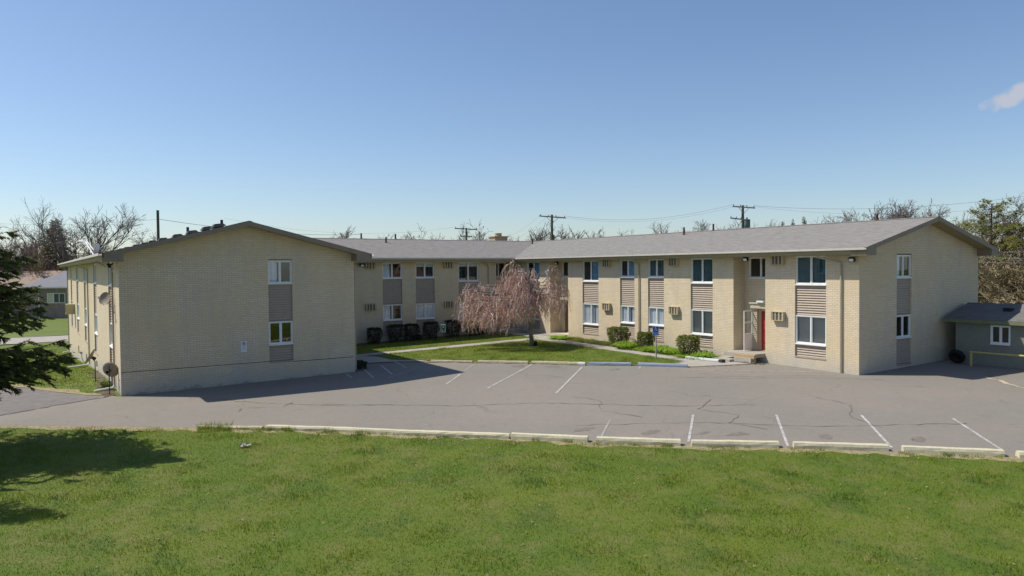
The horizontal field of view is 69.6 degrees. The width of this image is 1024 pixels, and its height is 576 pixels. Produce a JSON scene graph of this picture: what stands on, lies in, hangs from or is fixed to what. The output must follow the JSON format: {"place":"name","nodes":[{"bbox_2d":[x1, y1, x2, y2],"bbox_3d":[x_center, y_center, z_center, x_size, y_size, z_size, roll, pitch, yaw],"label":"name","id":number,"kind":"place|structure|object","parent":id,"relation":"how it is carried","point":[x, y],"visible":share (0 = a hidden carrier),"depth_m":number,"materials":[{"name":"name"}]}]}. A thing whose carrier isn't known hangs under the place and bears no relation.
{"place":"outdoors","nodes":[
{"label":"outdoors","id":0,"kind":"place"},
{"bbox_2d":[0,330,67,337],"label":"lawn","id":1,"kind":"structure","parent":0,"point":[40,333],"depth_m":83.00,"materials":[{"name":"green plant"}]},
{"bbox_2d":[0,335,69,344],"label":"street","id":2,"kind":"structure","parent":0,"point":[39,339],"depth_m":76.62,"materials":[{"name":"grey asphalt"}]},
{"bbox_2d":[0,387,99,414],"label":"driveway","id":3,"kind":"structure","parent":0,"point":[26,399],"depth_m":28.91,"materials":[{"name":"grey asphalt"}]},
{"bbox_2d":[1,344,113,393],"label":"lawn grass","id":4,"kind":"structure","parent":0,"point":[86,373],"depth_m":36.31,"materials":[{"name":"green plant"}]},
{"bbox_2d":[88,370,114,395],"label":"verge","id":5,"kind":"structure","parent":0,"point":[104,392],"depth_m":32.20,"materials":[{"name":"soil"}]},
{"bbox_2d":[0,313,1023,575],"bbox_3d":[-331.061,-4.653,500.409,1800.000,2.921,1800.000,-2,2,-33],"label":"ground","id":6,"kind":"structure","parent":0,"point":[464,535],"depth_m":15.35,"materials":[{"name":"green plant"}]},
{"bbox_2d":[0,236,45,272],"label":"bare tree","id":7,"kind":"object","parent":6,"relation":"on","point":[21,250],"visible":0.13,"depth_m":137.92,"materials":[{"name":"brown plant"}]},
{"bbox_2d":[0,234,48,273],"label":"bare tree","id":8,"kind":"object","parent":6,"relation":"on","point":[26,248],"visible":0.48,"depth_m":135.17,"materials":[{"name":"brown plant"}]},
{"bbox_2d":[0,271,64,312],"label":"house","id":9,"kind":"structure","parent":6,"relation":"on","point":[29,278],"depth_m":130.94,"materials":[{"name":"brick"}]},
{"bbox_2d":[0,226,78,400],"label":"spruce tree","id":10,"kind":"object","parent":6,"relation":"on","point":[18,360],"visible":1,"depth_m":21.59,"materials":[{"name":"green plant"}]},
{"bbox_2d":[7,251,78,273],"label":"brush thicket","id":11,"kind":"object","parent":6,"relation":"on","point":[36,266],"visible":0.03,"depth_m":132.27,"materials":[{"name":"plant"}]},
{"bbox_2d":[20,271,68,318],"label":"house","id":12,"kind":"structure","parent":6,"relation":"on","point":[53,291],"depth_m":112.10,"materials":[{"name":"brick"}]},
{"bbox_2d":[47,293,65,302],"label":"window","id":13,"kind":"structure","parent":12,"relation":"in","point":[51,297],"depth_m":112.02,"materials":[{"name":"white paint"}]},
{"bbox_2d":[1,197,88,256],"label":"bare tree","id":14,"kind":"object","parent":6,"relation":"on","point":[22,232],"visible":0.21,"depth_m":144.46,"materials":[{"name":"brown plant"}]},
{"bbox_2d":[38,219,77,270],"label":"conifer tree","id":15,"kind":"object","parent":6,"relation":"on","point":[55,260],"visible":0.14,"depth_m":139.93,"materials":[{"name":"green plant"}]},
{"bbox_2d":[11,384,114,394],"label":"verge","id":16,"kind":"structure","parent":6,"relation":"on","point":[77,391],"depth_m":30.84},
{"bbox_2d":[24,249,103,271],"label":"brush thicket","id":17,"kind":"object","parent":6,"relation":"on","point":[45,262],"visible":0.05,"depth_m":135.08,"materials":[{"name":"brown plant"}]},
{"bbox_2d":[80,348,95,381],"bbox_3d":[-18.569,3.491,32.572,0.613,1.649,0.997,0,2,13],"label":"satellite dish","id":18,"kind":"object","parent":6,"relation":"on","point":[90,356],"visible":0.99,"depth_m":32.31,"materials":[{"name":"metal"}]},
{"bbox_2d":[33,204,151,269],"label":"bare tree","id":19,"kind":"object","parent":6,"relation":"on","point":[59,243],"visible":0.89,"depth_m":133.64,"materials":[{"name":"brown plant"}]},
{"bbox_2d":[102,231,156,250],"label":"bare tree","id":20,"kind":"object","parent":6,"relation":"on","point":[142,237],"visible":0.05,"depth_m":137.72,"materials":[{"name":"brown plant"}]},
{"bbox_2d":[156,210,159,239],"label":"utility pole","id":21,"kind":"object","parent":6,"relation":"on","point":[158,226],"visible":0.21,"depth_m":77.74,"materials":[{"name":"brown wood"}]},
{"bbox_2d":[357,360,367,368],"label":"bush","id":22,"kind":"object","parent":6,"relation":"on","point":[362,363],"visible":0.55,"depth_m":35.24,"materials":[{"name":"green plant"}]},
{"bbox_2d":[356,332,504,345],"bbox_3d":[-6.613,3.393,46.948,14.400,0.233,2.070,-2,2,-33],"label":"flower bed","id":23,"kind":"object","parent":6,"relation":"on","point":[383,342],"visible":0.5,"depth_m":47.49,"materials":[{"name":"soil"}]},
{"bbox_2d":[366,327,382,343],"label":"bush","id":24,"kind":"object","parent":23,"relation":"on","point":[377,336],"visible":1,"depth_m":45.51,"materials":[{"name":"green plant"}]},
{"bbox_2d":[386,324,407,341],"bbox_3d":[-7.319,2.879,46.504,1.364,1.245,1.054,-2,2,-33],"label":"bush","id":25,"kind":"object","parent":23,"relation":"on","point":[394,332],"visible":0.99,"depth_m":46.36,"materials":[{"name":"green plant"}]},
{"bbox_2d":[404,323,419,340],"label":"bush","id":26,"kind":"object","parent":23,"relation":"on","point":[410,334],"visible":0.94,"depth_m":46.91,"materials":[{"name":"green plant"}]},
{"bbox_2d":[422,321,439,338],"bbox_3d":[-5.291,2.778,47.845,1.186,1.263,1.054,-2,2,-33],"label":"bush","id":27,"kind":"object","parent":23,"relation":"on","point":[434,323],"visible":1,"depth_m":47.71,"materials":[{"name":"green plant"}]},
{"bbox_2d":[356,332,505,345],"bbox_3d":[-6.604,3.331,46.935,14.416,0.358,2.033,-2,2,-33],"label":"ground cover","id":28,"kind":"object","parent":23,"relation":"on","point":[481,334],"visible":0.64,"depth_m":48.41,"materials":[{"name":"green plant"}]},
{"bbox_2d":[444,319,460,337],"bbox_3d":[-3.937,2.708,48.714,1.262,1.282,1.061,-2,2,-33],"label":"bush","id":29,"kind":"object","parent":23,"relation":"on","point":[451,324],"visible":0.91,"depth_m":48.55,"materials":[{"name":"green plant"}]},
{"bbox_2d":[465,321,480,335],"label":"bush","id":30,"kind":"object","parent":23,"relation":"on","point":[474,332],"visible":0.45,"depth_m":49.44,"materials":[{"name":"green plant"}]},
{"bbox_2d":[400,219,492,239],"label":"bare tree","id":31,"kind":"object","parent":6,"relation":"on","point":[480,236],"visible":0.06,"depth_m":131.92,"materials":[{"name":"brown plant"}]},
{"bbox_2d":[9,433,1014,575],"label":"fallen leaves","id":32,"kind":"object","parent":6,"relation":"on","point":[531,521],"visible":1,"depth_m":15.95,"materials":[{"name":"plant"}]},
{"bbox_2d":[0,359,1023,456],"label":"parking lot","id":33,"kind":"structure","parent":6,"relation":"on","point":[421,395],"depth_m":26.40,"materials":[{"name":"grey asphalt"}]},
{"bbox_2d":[196,425,263,429],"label":"kerb","id":34,"kind":"structure","parent":33,"relation":"on","point":[245,427],"depth_m":23.24,"materials":[{"name":"beige concrete"}]},
{"bbox_2d":[265,425,509,438],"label":"kerb","id":35,"kind":"structure","parent":33,"relation":"on","point":[419,432],"depth_m":22.16,"materials":[{"name":"beige concrete"}]},
{"bbox_2d":[431,360,472,362],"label":"kerb","id":36,"kind":"structure","parent":33,"relation":"on","point":[453,361],"depth_m":37.12,"materials":[{"name":"beige concrete"}]},
{"bbox_2d":[477,360,527,363],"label":"curb","id":37,"kind":"structure","parent":33,"relation":"on","point":[501,362],"depth_m":36.53,"materials":[{"name":"beige concrete"}]},
{"bbox_2d":[511,432,588,442],"bbox_3d":[1.077,4.301,21.221,2.237,0.182,0.248,0,2,14],"label":"wheel stop","id":38,"kind":"object","parent":33,"relation":"on","point":[550,437],"visible":0.99,"depth_m":21.13,"materials":[{"name":"beige concrete"}]},
{"bbox_2d":[531,361,585,365],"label":"wheel stop","id":39,"kind":"structure","parent":33,"relation":"on","point":[557,363],"depth_m":35.83,"materials":[{"name":"beige concrete"}]},
{"bbox_2d":[588,362,630,365],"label":"wheel stop","id":40,"kind":"structure","parent":33,"relation":"on","point":[609,363],"depth_m":35.22,"materials":[{"name":"concrete"}]},
{"bbox_2d":[597,436,680,445],"bbox_3d":[3.538,4.283,20.636,2.312,0.186,0.250,0,2,12],"label":"wheel stop","id":41,"kind":"object","parent":33,"relation":"on","point":[636,440],"visible":0.98,"depth_m":20.55,"materials":[{"name":"beige concrete"}]},
{"bbox_2d":[638,362,687,367],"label":"wheel stop","id":42,"kind":"structure","parent":33,"relation":"on","point":[662,364],"depth_m":34.61,"materials":[{"name":"concrete"}]},
{"bbox_2d":[687,415,693,441],"bbox_3d":[5.452,4.238,22.418,0.075,0.063,3.624,0,2,16],"label":"parking line","id":43,"kind":"object","parent":33,"relation":"on","point":[690,429],"visible":1,"depth_m":22.13,"materials":[{"name":"paint"}]},
{"bbox_2d":[691,439,778,447],"bbox_3d":[6.096,4.258,20.175,2.310,0.188,0.250,0,2,8],"label":"wheel stop","id":44,"kind":"object","parent":33,"relation":"on","point":[736,443],"visible":1,"depth_m":20.09,"materials":[{"name":"beige concrete"}]},
{"bbox_2d":[775,415,788,445],"bbox_3d":[8.056,4.211,22.006,0.075,0.070,4.026,0,2,16],"label":"parking line","id":45,"kind":"object","parent":33,"relation":"on","point":[783,433],"visible":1,"depth_m":21.69,"materials":[{"name":"paint"}]},
{"bbox_2d":[793,441,888,450],"bbox_3d":[8.784,4.232,19.731,2.362,0.185,0.244,0,2,11],"label":"wheel stop","id":46,"kind":"object","parent":33,"relation":"on","point":[841,446],"visible":1,"depth_m":19.64,"materials":[{"name":"beige concrete"}]},
{"bbox_2d":[861,415,892,447],"bbox_3d":[10.695,4.179,21.678,0.075,0.072,4.137,0,2,15],"label":"parking line","id":47,"kind":"object","parent":33,"relation":"on","point":[876,431],"visible":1,"depth_m":21.37,"materials":[{"name":"paint"}]},
{"bbox_2d":[901,445,1004,456],"bbox_3d":[11.395,4.215,19.071,2.342,0.184,0.251,0,2,14],"label":"wheel stop","id":48,"kind":"object","parent":33,"relation":"on","point":[951,450],"visible":0.99,"depth_m":18.98,"materials":[{"name":"beige concrete"}]},
{"bbox_2d":[949,350,964,362],"bbox_3d":[20.538,3.159,33.989,0.476,0.648,0.665,-2,2,-33],"label":"tyre","id":49,"kind":"object","parent":33,"relation":"on","point":[956,356],"visible":1,"depth_m":33.91,"materials":[{"name":"rubber"}]},
{"bbox_2d":[952,418,1000,448],"bbox_3d":[13.309,4.157,21.152,0.075,0.066,3.822,0,2,14],"label":"parking line","id":50,"kind":"object","parent":33,"relation":"on","point":[977,433],"visible":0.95,"depth_m":20.95,"materials":[{"name":"paint"}]},
{"bbox_2d":[969,351,1023,365],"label":"gate barrier","id":51,"kind":"object","parent":33,"relation":"on","point":[971,355],"visible":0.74,"depth_m":32.63,"materials":[{"name":"metal"}]},
{"bbox_2d":[0,425,1023,461],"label":"verge","id":52,"kind":"structure","parent":6,"relation":"on","point":[789,450],"depth_m":20.75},
{"bbox_2d":[57,214,999,396],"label":"apartment building","id":53,"kind":"structure","parent":6,"relation":"on","point":[192,309],"depth_m":34.21,"materials":[{"name":"beige brick"}]},
{"bbox_2d":[78,240,99,253],"bbox_3d":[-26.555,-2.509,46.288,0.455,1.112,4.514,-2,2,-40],"label":"satellite dish","id":54,"kind":"object","parent":53,"relation":"attached to","point":[96,248],"visible":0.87,"depth_m":44.90,"materials":[{"name":"white paint"}]},
{"bbox_2d":[97,292,110,304],"bbox_3d":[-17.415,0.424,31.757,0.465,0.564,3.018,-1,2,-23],"label":"satellite dish","id":55,"kind":"object","parent":53,"relation":"attached to","point":[104,298],"visible":1,"depth_m":30.66,"materials":[{"name":"metal"}]},
{"bbox_2d":[102,362,117,394],"bbox_3d":[-16.343,3.703,30.035,0.684,1.389,0.458,1,2,39],"label":"satellite dish","id":56,"kind":"object","parent":53,"relation":"attached to","point":[110,369],"visible":0.99,"depth_m":29.98,"materials":[{"name":"metal"}]},
{"bbox_2d":[268,260,291,284],"bbox_3d":[-10.336,-0.696,32.754,1.060,1.065,0.210,-2,2,-33],"label":"window","id":57,"kind":"structure","parent":53,"relation":"in","point":[272,264],"depth_m":32.70,"materials":[{"name":"white paint"}]},
{"bbox_2d":[269,321,292,345],"bbox_3d":[-10.291,2.009,32.797,1.060,1.055,0.140,-2,2,-33],"label":"window","id":58,"kind":"structure","parent":53,"relation":"in","point":[280,342],"depth_m":32.79,"materials":[{"name":"white paint"}]},
{"bbox_2d":[382,262,401,278],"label":"window","id":59,"kind":"structure","parent":53,"relation":"in","point":[385,266],"depth_m":47.41,"materials":[{"name":"white paint"}]},
{"bbox_2d":[383,304,401,320],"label":"window","id":60,"kind":"structure","parent":53,"relation":"in","point":[386,308],"depth_m":47.46,"materials":[{"name":"white paint"}]},
{"bbox_2d":[416,262,433,278],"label":"window","id":61,"kind":"structure","parent":53,"relation":"in","point":[418,264],"depth_m":48.75,"materials":[{"name":"white paint"}]},
{"bbox_2d":[416,303,434,319],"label":"window","id":62,"kind":"structure","parent":53,"relation":"in","point":[423,310],"depth_m":48.83,"materials":[{"name":"white paint"}]},
{"bbox_2d":[458,262,478,281],"bbox_3d":[-3.021,-1.099,50.600,1.580,1.345,0.210,-2,2,-33],"label":"window","id":63,"kind":"structure","parent":53,"relation":"in","point":[461,264],"depth_m":50.58,"materials":[{"name":"white paint"}]},
{"bbox_2d":[527,262,539,280],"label":"window","id":64,"kind":"structure","parent":53,"relation":"in","point":[535,264],"depth_m":51.15,"materials":[{"name":"glass"}]},
{"bbox_2d":[564,301,567,331],"bbox_3d":[3.845,1.920,49.361,0.110,2.100,1.000,-2,2,-33],"label":"door","id":65,"kind":"structure","parent":53,"relation":"in","point":[566,313],"depth_m":49.61,"materials":[{"name":"red wood"}]},
{"bbox_2d":[582,260,597,281],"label":"window","id":66,"kind":"structure","parent":53,"relation":"in","point":[595,262],"depth_m":45.97,"materials":[{"name":"white paint"}]},
{"bbox_2d":[583,303,598,325],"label":"window","id":67,"kind":"structure","parent":53,"relation":"in","point":[588,309],"depth_m":46.32,"materials":[{"name":"white paint"}]},
{"bbox_2d":[620,259,633,277],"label":"window","id":68,"kind":"structure","parent":53,"relation":"in","point":[630,264],"depth_m":43.19,"materials":[{"name":"white paint"}]},
{"bbox_2d":[620,305,634,323],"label":"window","id":69,"kind":"structure","parent":53,"relation":"in","point":[625,310],"depth_m":43.43,"materials":[{"name":"white paint"}]},
{"bbox_2d":[648,259,663,277],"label":"window","id":70,"kind":"structure","parent":53,"relation":"in","point":[655,266],"depth_m":41.26,"materials":[{"name":"white paint"}]},
{"bbox_2d":[648,307,663,326],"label":"window","id":71,"kind":"structure","parent":53,"relation":"in","point":[656,314],"depth_m":41.32,"materials":[{"name":"white paint"}]},
{"bbox_2d":[690,258,712,283],"bbox_3d":[9.963,-0.895,38.491,0.210,1.345,1.500,-2,2,-33],"label":"window","id":72,"kind":"structure","parent":53,"relation":"in","point":[701,268],"depth_m":38.47,"materials":[{"name":"glass"}]},
{"bbox_2d":[691,309,712,335],"bbox_3d":[9.982,1.809,38.560,0.197,1.335,1.500,-2,2,-33],"label":"window","id":73,"kind":"structure","parent":53,"relation":"in","point":[705,312],"depth_m":38.56,"materials":[{"name":"grey glass"}]},
{"bbox_2d":[743,310,752,349],"bbox_3d":[11.695,2.087,36.458,0.721,1.950,0.092,-2,2,-33],"label":"storm door","id":74,"kind":"structure","parent":53,"relation":"in","point":[748,337],"depth_m":36.45,"materials":[{"name":"white paint"}]},
{"bbox_2d":[748,257,764,278],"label":"window","id":75,"kind":"structure","parent":53,"relation":"in","point":[750,258],"depth_m":36.61,"materials":[{"name":"white paint"}]},
{"bbox_2d":[760,310,764,349],"bbox_3d":[12.586,2.087,36.151,0.110,1.990,0.880,-2,2,-33],"label":"door","id":76,"kind":"structure","parent":53,"relation":"in","point":[762,312],"depth_m":36.43,"materials":[{"name":"red wood"}]},
{"bbox_2d":[795,255,825,285],"bbox_3d":[13.486,-0.786,33.168,0.210,1.345,1.570,-2,2,-33],"label":"window","id":77,"kind":"structure","parent":53,"relation":"in","point":[810,270],"depth_m":33.18,"materials":[{"name":"glass"}]},
{"bbox_2d":[795,315,825,346],"bbox_3d":[13.506,1.918,33.236,0.197,1.335,1.570,-2,2,-33],"label":"window","id":78,"kind":"structure","parent":53,"relation":"in","point":[807,342],"depth_m":33.23,"materials":[{"name":"grey glass"}]},
{"bbox_2d":[897,255,911,278],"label":"window","id":79,"kind":"structure","parent":53,"relation":"in","point":[902,276],"depth_m":33.16,"materials":[{"name":"white paint"}]},
{"bbox_2d":[897,314,911,338],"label":"window","id":80,"kind":"structure","parent":53,"relation":"in","point":[902,336],"depth_m":33.37,"materials":[{"name":"white paint"}]},
{"bbox_2d":[539,214,565,239],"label":"utility pole","id":81,"kind":"object","parent":6,"relation":"on","point":[552,216],"visible":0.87,"depth_m":87.70,"materials":[{"name":"brown wood"}]},
{"bbox_2d":[525,221,585,240],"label":"bare tree","id":82,"kind":"object","parent":6,"relation":"on","point":[537,238],"visible":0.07,"depth_m":123.35,"materials":[{"name":"brown plant"}]},
{"bbox_2d":[357,332,765,366],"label":"walkway","id":83,"kind":"structure","parent":6,"relation":"on","point":[369,357],"depth_m":40.10,"materials":[{"name":"concrete"}]},
{"bbox_2d":[685,356,718,361],"bbox_3d":[9.414,3.499,36.407,0.180,0.100,1.900,-2,2,-41],"label":"plank","id":84,"kind":"object","parent":83,"relation":"on","point":[708,359],"visible":1,"depth_m":36.28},
{"bbox_2d":[194,420,1003,458],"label":"grass tufts","id":85,"kind":"object","parent":6,"relation":"on","point":[205,428],"visible":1,"depth_m":22.29,"materials":[{"name":"green plant"}]},
{"bbox_2d":[562,336,719,356],"bbox_3d":[6.635,3.261,42.296,1.506,0.330,13.196,-2,2,-33],"label":"ground cover","id":86,"kind":"object","parent":6,"relation":"on","point":[581,339],"visible":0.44,"depth_m":44.93,"materials":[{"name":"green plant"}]},
{"bbox_2d":[606,326,630,346],"bbox_3d":[6.113,2.815,42.426,1.427,1.258,1.285,-2,2,-33],"label":"bush","id":87,"kind":"object","parent":86,"relation":"on","point":[612,332],"visible":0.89,"depth_m":42.12,"materials":[{"name":"green plant"}]},
{"bbox_2d":[612,340,639,349],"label":"lily clump","id":88,"kind":"object","parent":86,"relation":"on","point":[623,344],"visible":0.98,"depth_m":41.06,"materials":[{"name":"green plant"}]},
{"bbox_2d":[636,331,654,347],"bbox_3d":[7.406,2.943,40.783,1.147,1.097,1.023,-2,2,-33],"label":"bush","id":89,"kind":"object","parent":86,"relation":"on","point":[642,337],"visible":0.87,"depth_m":40.52,"materials":[{"name":"green plant"}]},
{"bbox_2d":[638,345,682,354],"bbox_3d":[8.113,3.258,39.404,2.383,0.436,3.491,-2,2,-33],"label":"lily clump","id":90,"kind":"object","parent":86,"relation":"on","point":[663,348],"visible":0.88,"depth_m":39.06,"materials":[{"name":"green plant"}]},
{"bbox_2d":[675,334,700,355],"bbox_3d":[9.137,2.979,37.934,1.343,1.209,1.248,-2,2,-33],"label":"bush","id":91,"kind":"object","parent":86,"relation":"on","point":[683,339],"visible":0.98,"depth_m":37.66,"materials":[{"name":"green plant"}]},
{"bbox_2d":[686,350,718,357],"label":"lily clump","id":92,"kind":"object","parent":86,"relation":"on","point":[705,354],"visible":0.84,"depth_m":36.75,"materials":[{"name":"green plant"}]},
{"bbox_2d":[648,220,718,233],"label":"bare tree","id":93,"kind":"object","parent":6,"relation":"on","point":[704,227],"visible":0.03,"depth_m":149.41,"materials":[{"name":"brown plant"}]},
{"bbox_2d":[730,204,754,227],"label":"utility pole","id":94,"kind":"object","parent":6,"relation":"on","point":[745,223],"visible":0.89,"depth_m":81.42,"materials":[{"name":"brown wood"}]},
{"bbox_2d":[826,198,943,221],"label":"bare tree","id":95,"kind":"object","parent":6,"relation":"on","point":[896,215],"visible":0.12,"depth_m":123.64,"materials":[{"name":"brown plant"}]},
{"bbox_2d":[904,199,976,229],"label":"bare tree","id":96,"kind":"object","parent":6,"relation":"on","point":[929,211],"visible":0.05,"depth_m":119.45,"materials":[{"name":"brown plant"}]},
{"bbox_2d":[944,302,1023,368],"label":"shed","id":97,"kind":"structure","parent":6,"relation":"on","point":[991,327],"depth_m":33.51,"materials":[{"name":"grey paint"}]},
{"bbox_2d":[990,325,1010,345],"bbox_3d":[21.812,2.111,32.891,0.140,0.875,0.800,-2,2,-33],"label":"window","id":98,"kind":"structure","parent":97,"relation":"in","point":[1000,342],"depth_m":32.89,"materials":[{"name":"white paint"}]},
{"bbox_2d":[952,197,1023,287],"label":"pine tree","id":99,"kind":"object","parent":6,"relation":"on","point":[999,208],"visible":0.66,"depth_m":61.56,"materials":[{"name":"green plant"}]},
{"bbox_2d":[961,193,1023,264],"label":"bare tree","id":100,"kind":"object","parent":6,"relation":"on","point":[1014,220],"visible":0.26,"depth_m":70.86,"materials":[{"name":"brown plant"}]},
{"bbox_2d":[967,230,1019,269],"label":"brush thicket","id":101,"kind":"object","parent":6,"relation":"on","point":[1018,254],"visible":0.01,"depth_m":66.12,"materials":[{"name":"brown plant"}]},
{"bbox_2d":[978,256,1023,302],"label":"brush thicket","id":102,"kind":"object","parent":6,"relation":"on","point":[1001,292],"visible":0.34,"depth_m":56.53,"materials":[{"name":"brown plant"}]},
{"bbox_2d":[978,243,1023,301],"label":"brush thicket","id":103,"kind":"object","parent":6,"relation":"on","point":[995,263],"visible":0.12,"depth_m":58.87,"materials":[{"name":"brown plant"}]},
{"bbox_2d":[978,255,1023,302],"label":"brush thicket","id":104,"kind":"object","parent":6,"relation":"on","point":[1008,269],"visible":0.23,"depth_m":57.52,"materials":[{"name":"plant"}]},
{"bbox_2d":[990,221,1023,298],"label":"pine tree","id":105,"kind":"object","parent":6,"relation":"on","point":[1015,241],"visible":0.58,"depth_m":59.98,"materials":[{"name":"green plant"}]},
{"bbox_2d":[991,296,1023,303],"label":"shrub","id":106,"kind":"object","parent":6,"relation":"on","point":[1008,300],"visible":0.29,"depth_m":51.52,"materials":[{"name":"beige plant"}]},
{"bbox_2d":[0,0,1023,262],"label":"sky","id":107,"kind":"structure","parent":0,"point":[380,118],"materials":[{"name":"blue"}]},
{"bbox_2d":[356,334,679,364],"bbox_3d":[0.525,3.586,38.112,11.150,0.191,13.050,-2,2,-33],"label":"courtyard lawn","id":108,"kind":"structure","parent":0,"point":[627,355],"depth_m":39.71,"materials":[{"name":"green plant"}]},
{"bbox_2d":[452,260,571,345],"bbox_3d":[-0.073,0.921,43.288,6.498,5.260,7.022,-2,2,-33],"label":"weeping tree","id":109,"kind":"object","parent":108,"relation":"on","point":[522,294],"visible":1,"depth_m":42.29,"materials":[{"name":"pink plant"}]},
{"bbox_2d":[653,326,658,357],"bbox_3d":[7.247,2.807,37.156,0.310,1.756,0.095,-1,2,0],"label":"parking sign","id":110,"kind":"object","parent":108,"relation":"on","point":[655,331],"visible":1,"depth_m":37.10,"materials":[{"name":"blue metal"}]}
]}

